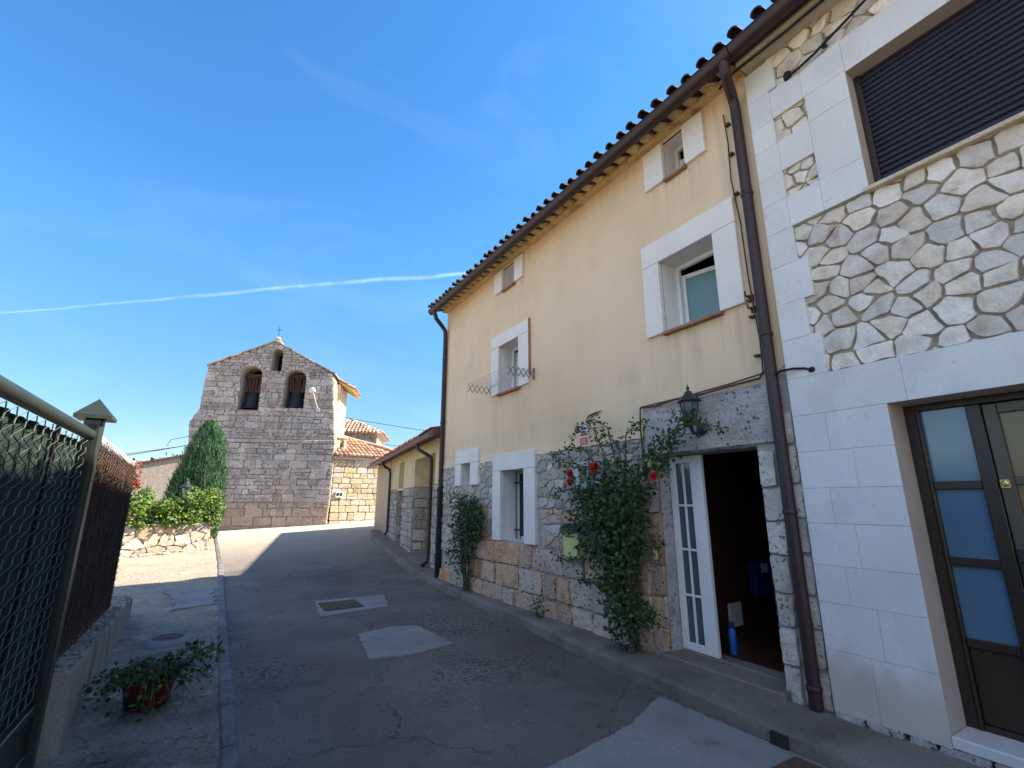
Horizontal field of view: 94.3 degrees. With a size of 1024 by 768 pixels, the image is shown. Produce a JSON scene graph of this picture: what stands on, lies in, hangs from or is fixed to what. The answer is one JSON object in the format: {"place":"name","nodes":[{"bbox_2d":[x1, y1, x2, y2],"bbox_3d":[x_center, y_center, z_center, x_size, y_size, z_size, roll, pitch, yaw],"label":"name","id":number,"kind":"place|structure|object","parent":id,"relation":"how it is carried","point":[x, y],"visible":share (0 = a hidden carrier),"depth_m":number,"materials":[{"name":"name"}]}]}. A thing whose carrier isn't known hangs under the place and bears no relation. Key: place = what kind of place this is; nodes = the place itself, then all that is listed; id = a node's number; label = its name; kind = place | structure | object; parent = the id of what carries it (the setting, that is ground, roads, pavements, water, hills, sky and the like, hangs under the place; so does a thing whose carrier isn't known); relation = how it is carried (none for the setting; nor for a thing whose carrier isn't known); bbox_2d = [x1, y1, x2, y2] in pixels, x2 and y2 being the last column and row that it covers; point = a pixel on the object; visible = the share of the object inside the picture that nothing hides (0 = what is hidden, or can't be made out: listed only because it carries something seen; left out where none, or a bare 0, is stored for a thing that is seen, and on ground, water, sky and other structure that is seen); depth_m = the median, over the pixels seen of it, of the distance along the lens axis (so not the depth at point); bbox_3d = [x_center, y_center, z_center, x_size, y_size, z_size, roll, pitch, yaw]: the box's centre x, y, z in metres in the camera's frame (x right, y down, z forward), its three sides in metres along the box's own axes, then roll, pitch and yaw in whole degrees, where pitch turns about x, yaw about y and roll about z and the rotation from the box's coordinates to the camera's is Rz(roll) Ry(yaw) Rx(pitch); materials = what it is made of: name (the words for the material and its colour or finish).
{"place":"outdoors","nodes":[
{"label":"outdoors","id":0,"kind":"place"},
{"bbox_2d":[33,538,219,767],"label":"verge","id":1,"kind":"structure","parent":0,"point":[144,582],"depth_m":5.24,"materials":[{"name":"grey concrete"}]},
{"bbox_2d":[20,399,116,767],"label":"fence post","id":2,"kind":"object","parent":1,"relation":"on","point":[97,415],"visible":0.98,"depth_m":3.13,"materials":[{"name":"metal"}]},
{"bbox_2d":[0,375,96,767],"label":"chain link gate","id":3,"kind":"structure","parent":2,"relation":"attached to","point":[37,462],"depth_m":2.60,"materials":[{"name":"metal"}]},
{"bbox_2d":[35,595,132,760],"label":"plinth wall","id":4,"kind":"structure","parent":1,"relation":"on","point":[81,661],"depth_m":3.53,"materials":[{"name":"concrete"}]},
{"bbox_2d":[56,436,143,660],"bbox_3d":[-3.990,1.521,4.590,0.202,1.835,3.383,8,-16,-31],"label":"brushwood fence","id":5,"kind":"object","parent":4,"relation":"on","point":[93,583],"visible":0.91,"depth_m":4.34,"materials":[{"name":"brown plant"}]},
{"bbox_2d":[81,635,225,722],"bbox_3d":[-2.922,2.369,3.878,0.995,0.458,0.872,8,-16,-30],"label":"potted plant","id":6,"kind":"object","parent":1,"relation":"on","point":[145,687],"visible":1,"depth_m":3.78,"materials":[{"name":"green plant"}]},
{"bbox_2d":[92,717,218,767],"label":"verge patch","id":7,"kind":"object","parent":1,"relation":"on","point":[176,749],"visible":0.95,"depth_m":3.10,"materials":[{"name":"grey concrete"}]},
{"bbox_2d":[119,522,211,557],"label":"garden wall","id":8,"kind":"structure","parent":1,"relation":"on","point":[158,539],"depth_m":13.77,"materials":[{"name":"stone"}]},
{"bbox_2d":[125,479,226,530],"bbox_3d":[-10.266,3.594,14.114,1.332,1.665,3.151,-12,-18,41],"label":"garden vine","id":9,"kind":"object","parent":8,"relation":"on","point":[198,506],"visible":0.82,"depth_m":14.05,"materials":[{"name":"green plant"}]},
{"bbox_2d":[141,632,192,647],"bbox_3d":[-4.103,3.042,5.658,0.560,0.053,0.560,8,-16,-30],"label":"manhole cover","id":10,"kind":"object","parent":1,"relation":"on","point":[164,640],"visible":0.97,"depth_m":5.57,"materials":[{"name":"concrete"}]},
{"bbox_2d":[129,547,212,557],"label":"fallen stones","id":11,"kind":"object","parent":1,"relation":"on","point":[163,553],"visible":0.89,"depth_m":13.47,"materials":[{"name":"beige stone"}]},
{"bbox_2d":[129,647,215,677],"bbox_3d":[-3.270,2.850,4.873,1.219,0.042,0.539,-6,-15,22],"label":"verge patch","id":12,"kind":"object","parent":1,"relation":"on","point":[160,655],"visible":0.25,"depth_m":4.92,"materials":[{"name":"grey concrete"}]},
{"bbox_2d":[179,480,192,494],"bbox_3d":[-10.305,4.060,14.844,0.360,2.150,0.360,-10,-17,35],"label":"garden lamp","id":13,"kind":"object","parent":1,"relation":"on","point":[187,485],"visible":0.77,"depth_m":14.95,"materials":[{"name":"black metal"}]},
{"bbox_2d":[162,587,215,610],"bbox_3d":[-5.374,3.550,7.858,0.807,0.060,1.742,8,-16,-30],"label":"verge patch","id":14,"kind":"object","parent":1,"relation":"on","point":[187,598],"visible":0.98,"depth_m":7.84,"materials":[{"name":"concrete"}]},
{"bbox_2d":[163,418,230,538],"bbox_3d":[-10.896,3.345,16.497,1.977,4.437,1.829,8,-16,-30],"label":"cypress tree","id":15,"kind":"object","parent":1,"relation":"on","point":[207,468],"visible":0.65,"depth_m":16.23,"materials":[{"name":"green plant"}]},
{"bbox_2d":[83,593,451,765],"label":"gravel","id":16,"kind":"structure","parent":0,"point":[278,701],"depth_m":3.93,"materials":[{"name":"grey gravel"}]},
{"bbox_2d":[0,0,772,462],"label":"sky","id":17,"kind":"structure","parent":0,"point":[184,184],"materials":[{"name":"blue"}]},
{"bbox_2d":[217,519,745,767],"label":"road","id":18,"kind":"structure","parent":0,"point":[488,690],"depth_m":4.46,"materials":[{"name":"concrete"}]},
{"bbox_2d":[318,599,363,610],"bbox_3d":[-2.705,3.498,7.487,0.570,0.046,0.580,8,-16,-30],"label":"drain cover","id":19,"kind":"object","parent":18,"relation":"on","point":[333,605],"visible":0.95,"depth_m":7.47,"materials":[{"name":"metal"}]},
{"bbox_2d":[315,595,388,617],"bbox_3d":[-2.506,3.518,7.543,1.247,0.049,1.168,8,-16,-30],"label":"road patch","id":20,"kind":"object","parent":18,"relation":"on","point":[373,602],"visible":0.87,"depth_m":7.55,"materials":[{"name":"concrete"}]},
{"bbox_2d":[357,625,454,659],"bbox_3d":[-1.349,3.052,5.650,1.000,0.037,1.220,8,-16,-30],"label":"road patch","id":21,"kind":"object","parent":18,"relation":"on","point":[395,641],"visible":0.97,"depth_m":5.55,"materials":[{"name":"concrete"}]},
{"bbox_2d":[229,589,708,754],"bbox_3d":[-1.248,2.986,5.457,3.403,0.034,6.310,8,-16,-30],"label":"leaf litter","id":22,"kind":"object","parent":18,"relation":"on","point":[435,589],"visible":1,"depth_m":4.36,"materials":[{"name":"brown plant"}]},
{"bbox_2d":[544,697,826,767],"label":"road patch","id":23,"kind":"object","parent":18,"relation":"on","point":[659,732],"visible":0.99,"depth_m":3.17,"materials":[{"name":"concrete"}]},
{"bbox_2d":[772,756,821,767],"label":"inspection cover","id":24,"kind":"object","parent":23,"relation":"on","point":[795,762],"visible":1,"depth_m":2.93,"materials":[{"name":"metal"}]},
{"bbox_2d":[769,730,788,749],"bbox_3d":[1.814,2.387,3.193,0.075,0.070,0.120,8,-16,-30],"label":"kerb drain","id":25,"kind":"object","parent":18,"relation":"on","point":[779,739],"visible":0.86,"depth_m":3.17,"materials":[{"name":"black metal"}]},
{"bbox_2d":[370,530,995,767],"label":"pavement","id":26,"kind":"structure","parent":0,"point":[827,739],"depth_m":3.69,"materials":[{"name":"concrete"}]},
{"bbox_2d":[442,490,485,590],"bbox_3d":[-0.844,2.699,8.211,0.436,1.721,1.268,8,-16,-30],"label":"rose bush","id":27,"kind":"object","parent":26,"relation":"on","point":[467,517],"visible":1,"depth_m":8.12,"materials":[{"name":"green plant"}]},
{"bbox_2d":[530,588,548,617],"bbox_3d":[0.353,2.906,6.261,0.327,0.398,0.150,-13,-19,42],"label":"weed","id":28,"kind":"object","parent":26,"relation":"on","point":[537,612],"visible":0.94,"depth_m":6.25,"materials":[{"name":"green plant"}]},
{"bbox_3d":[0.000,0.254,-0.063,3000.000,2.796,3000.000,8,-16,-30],"label":"ground","id":29,"kind":"structure","parent":0,"visible":0},
{"bbox_2d":[128,455,184,511],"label":"house","id":30,"kind":"structure","parent":29,"relation":"on","point":[156,474],"depth_m":35.76,"materials":[{"name":"paint"}]},
{"bbox_2d":[214,534,239,767],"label":"kerb strip","id":31,"kind":"object","parent":29,"relation":"on","point":[229,757],"visible":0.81,"depth_m":4.02,"materials":[{"name":"grey concrete"}]},
{"bbox_2d":[188,327,392,530],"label":"church","id":32,"kind":"structure","parent":29,"relation":"on","point":[290,467],"depth_m":22.12,"materials":[{"name":"stone"}]},
{"bbox_2d":[127,436,188,455],"bbox_3d":[-17.279,2.750,18.390,7.857,2.126,0.223,10,-17,-36],"label":"overhead cable","id":33,"kind":"object","parent":32,"relation":"attached to","point":[158,449],"visible":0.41,"depth_m":20.13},
{"bbox_2d":[241,374,261,409],"bbox_3d":[-12.363,0.400,22.743,0.890,1.730,0.890,2,-14,-9],"label":"church bell","id":34,"kind":"object","parent":32,"relation":"hanging from","point":[251,401],"visible":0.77,"depth_m":22.64,"materials":[{"name":"brown metal"}]},
{"bbox_2d":[286,374,305,408],"bbox_3d":[-10.419,0.400,23.075,0.890,1.730,0.890,2,-14,-9],"label":"church bell","id":35,"kind":"object","parent":32,"relation":"hanging from","point":[296,399],"visible":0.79,"depth_m":22.97,"materials":[{"name":"brown metal"}]},
{"bbox_2d":[309,387,319,411],"bbox_3d":[-9.344,0.736,22.477,0.265,1.130,0.602,-13,-19,43],"label":"floodlight","id":36,"kind":"object","parent":32,"relation":"attached to","point":[312,390],"visible":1,"depth_m":22.44,"materials":[{"name":"white metal"}]},
{"bbox_2d":[335,491,342,496],"bbox_3d":[-8.042,5.137,22.088,0.340,0.280,0.105,11,-18,-38],"label":"utility box","id":37,"kind":"object","parent":32,"relation":"attached to","point":[338,493],"visible":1,"depth_m":22.05,"materials":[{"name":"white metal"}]},
{"bbox_2d":[343,417,425,430],"bbox_3d":[-4.086,2.634,27.191,10.902,0.780,0.029,6,-15,-23],"label":"overhead cable","id":38,"kind":"object","parent":32,"relation":"attached to","point":[384,424],"visible":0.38,"depth_m":25.96,"materials":[{"name":"black rubber"}]},
{"bbox_2d":[367,426,439,568],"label":"outbuilding","id":39,"kind":"structure","parent":29,"relation":"on","point":[406,495],"depth_m":13.26,"materials":[{"name":"paint"}]},
{"bbox_2d":[428,42,834,712],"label":"village house","id":40,"kind":"structure","parent":29,"relation":"on","point":[612,284],"depth_m":5.51,"materials":[{"name":"paint"}]},
{"bbox_2d":[455,447,479,485],"bbox_3d":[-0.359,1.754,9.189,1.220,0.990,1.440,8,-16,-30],"label":"window","id":41,"kind":"structure","parent":40,"relation":"in","point":[467,460],"depth_m":8.99,"materials":[{"name":"white stone"}]},
{"bbox_2d":[467,366,533,395],"bbox_3d":[-0.216,-0.043,7.796,0.475,0.190,1.390,8,-16,-30],"label":"clothes rack","id":42,"kind":"object","parent":40,"relation":"attached to","point":[525,372],"visible":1,"depth_m":7.66,"materials":[{"name":"grey metal"}]},
{"bbox_2d":[494,254,523,295],"bbox_3d":[0.040,-1.894,8.508,0.320,0.455,0.960,8,-16,-30],"label":"window","id":43,"kind":"structure","parent":40,"relation":"in","point":[506,279],"depth_m":8.61,"materials":[{"name":"white stone"}]},
{"bbox_2d":[491,317,530,396],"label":"window","id":44,"kind":"structure","parent":40,"relation":"in","point":[512,347],"depth_m":8.28,"materials":[{"name":"white stone"}]},
{"bbox_2d":[492,448,538,544],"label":"window","id":45,"kind":"structure","parent":40,"relation":"in","point":[514,475],"depth_m":7.63,"materials":[{"name":"white stone"}]},
{"bbox_2d":[559,523,585,557],"bbox_3d":[0.764,1.944,5.901,0.160,0.400,0.360,8,-16,-30],"label":"mailbox","id":46,"kind":"object","parent":40,"relation":"attached to","point":[571,541],"visible":0.46,"depth_m":5.84,"materials":[{"name":"green metal"}]},
{"bbox_2d":[580,424,588,445],"bbox_3d":[0.930,0.660,6.143,0.027,0.270,0.160,8,-16,-30],"label":"alarm sign","id":47,"kind":"object","parent":40,"relation":"attached to","point":[584,439],"visible":0.66,"depth_m":6.12,"materials":[{"name":"red plastic"}]},
{"bbox_2d":[574,460,603,489],"bbox_3d":[0.942,1.135,5.899,0.050,0.350,0.540,8,-16,-30],"label":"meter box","id":48,"kind":"object","parent":40,"relation":"attached to","point":[577,473],"visible":0.35,"depth_m":5.92,"materials":[{"name":"white plastic"}]},
{"bbox_2d":[585,410,601,421],"bbox_3d":[1.025,0.409,6.024,0.032,0.106,0.323,8,-16,-30],"label":"dry twig","id":49,"kind":"object","parent":40,"relation":"attached to","point":[592,414],"visible":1,"depth_m":6.02,"materials":[{"name":"brown wood"}]},
{"bbox_2d":[547,407,727,652],"bbox_3d":[1.157,1.513,5.092,0.458,2.559,2.750,8,-16,-30],"label":"climbing rose","id":50,"kind":"object","parent":40,"relation":"attached to","point":[601,524],"visible":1,"depth_m":5.01,"materials":[{"name":"green plant"}]},
{"bbox_2d":[653,550,657,559],"bbox_3d":[1.473,1.760,4.884,0.035,0.090,0.050,8,-16,-30],"label":"doorbell","id":51,"kind":"object","parent":40,"relation":"attached to","point":[656,553],"visible":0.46,"depth_m":4.87,"materials":[{"name":"beige plastic"}]},
{"bbox_2d":[642,111,706,192],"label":"window","id":52,"kind":"structure","parent":40,"relation":"in","point":[661,164],"depth_m":5.53,"materials":[{"name":"white stone"}]},
{"bbox_2d":[676,385,706,437],"bbox_3d":[1.738,0.262,4.601,0.283,0.518,0.204,8,-16,-30],"label":"wall lantern","id":53,"kind":"object","parent":40,"relation":"attached to","point":[687,400],"depth_m":4.55,"materials":[{"name":"black metal"}]},
{"bbox_2d":[640,197,746,338],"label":"window","id":54,"kind":"structure","parent":40,"relation":"in","point":[693,274],"depth_m":5.24,"materials":[{"name":"white stone"}]},
{"bbox_2d":[639,370,764,453],"bbox_3d":[1.806,0.351,4.659,0.038,0.657,1.499,8,-16,-30],"label":"wall cable","id":55,"kind":"object","parent":40,"relation":"attached to","point":[728,385],"depth_m":4.56,"materials":[{"name":"metal"}]},
{"bbox_2d":[658,446,791,703],"bbox_3d":[1.944,1.674,4.411,0.480,2.070,1.210,8,-16,-30],"label":"door","id":56,"kind":"structure","parent":40,"relation":"in","point":[695,637],"depth_m":4.67,"materials":[{"name":"wood"}]},
{"bbox_2d":[728,621,737,654],"bbox_3d":[2.109,2.429,4.539,0.068,0.286,0.068,8,-16,-30],"label":"spray can","id":57,"kind":"object","parent":40,"relation":"on","point":[732,640],"visible":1,"depth_m":4.51,"materials":[{"name":"blue plastic"}]},
{"bbox_2d":[727,602,742,626],"bbox_3d":[2.484,2.563,5.277,0.220,0.240,0.027,8,-16,-30],"label":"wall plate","id":58,"kind":"object","parent":40,"relation":"attached to","point":[735,613],"depth_m":5.26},
{"bbox_2d":[723,114,763,374],"bbox_3d":[2.190,-1.422,4.514,0.049,2.770,0.091,8,-16,-30],"label":"wall cable","id":59,"kind":"object","parent":40,"relation":"attached to","point":[736,193],"depth_m":4.47,"materials":[{"name":"metal"}]},
{"bbox_2d":[744,291,753,298],"bbox_3d":[2.163,-0.804,4.347,0.107,0.070,0.040,8,-16,-30],"label":"wall hook","id":60,"kind":"object","parent":40,"relation":"attached to","point":[748,296],"depth_m":4.34,"materials":[{"name":"metal"}]},
{"bbox_2d":[746,303,756,312],"bbox_3d":[2.169,-0.690,4.310,0.107,0.070,0.040,8,-16,-30],"label":"wall hook","id":61,"kind":"object","parent":40,"relation":"attached to","point":[750,308],"depth_m":4.31,"materials":[{"name":"metal"}]},
{"bbox_2d":[747,542,772,598],"bbox_3d":[2.896,2.175,5.557,0.362,0.608,0.133,8,-16,-30],"label":"cloth bag","id":62,"kind":"object","parent":40,"relation":"hanging from","point":[760,579],"visible":1,"depth_m":5.47,"materials":[{"name":"blue fabric"}]},
{"bbox_2d":[726,0,1023,767],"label":"stone clad house","id":63,"kind":"structure","parent":29,"relation":"on","point":[888,139],"depth_m":3.31,"materials":[{"name":"stone"}]},
{"bbox_2d":[718,0,824,89],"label":"eave cable","id":64,"kind":"object","parent":63,"relation":"attached to","point":[777,37],"visible":0.84,"depth_m":4.29,"materials":[{"name":"black rubber"}]},
{"bbox_2d":[775,367,814,374],"bbox_3d":[2.313,-0.102,3.905,0.067,0.064,0.329,11,-18,-38],"label":"wall cable","id":65,"kind":"object","parent":63,"relation":"attached to","point":[810,369],"depth_m":3.87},
{"bbox_2d":[783,0,865,81],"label":"hanging cable","id":66,"kind":"object","parent":63,"relation":"attached to","point":[787,75],"visible":1,"depth_m":4.03,"materials":[{"name":"black rubber"}]},
{"bbox_2d":[845,0,1023,193],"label":"window","id":67,"kind":"structure","parent":63,"relation":"in","point":[952,81],"depth_m":3.42,"materials":[{"name":"brown metal"}]},
{"bbox_2d":[887,383,1023,767],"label":"door","id":68,"kind":"structure","parent":63,"relation":"in","point":[960,456],"depth_m":3.03,"materials":[{"name":"wood"}]}
]}

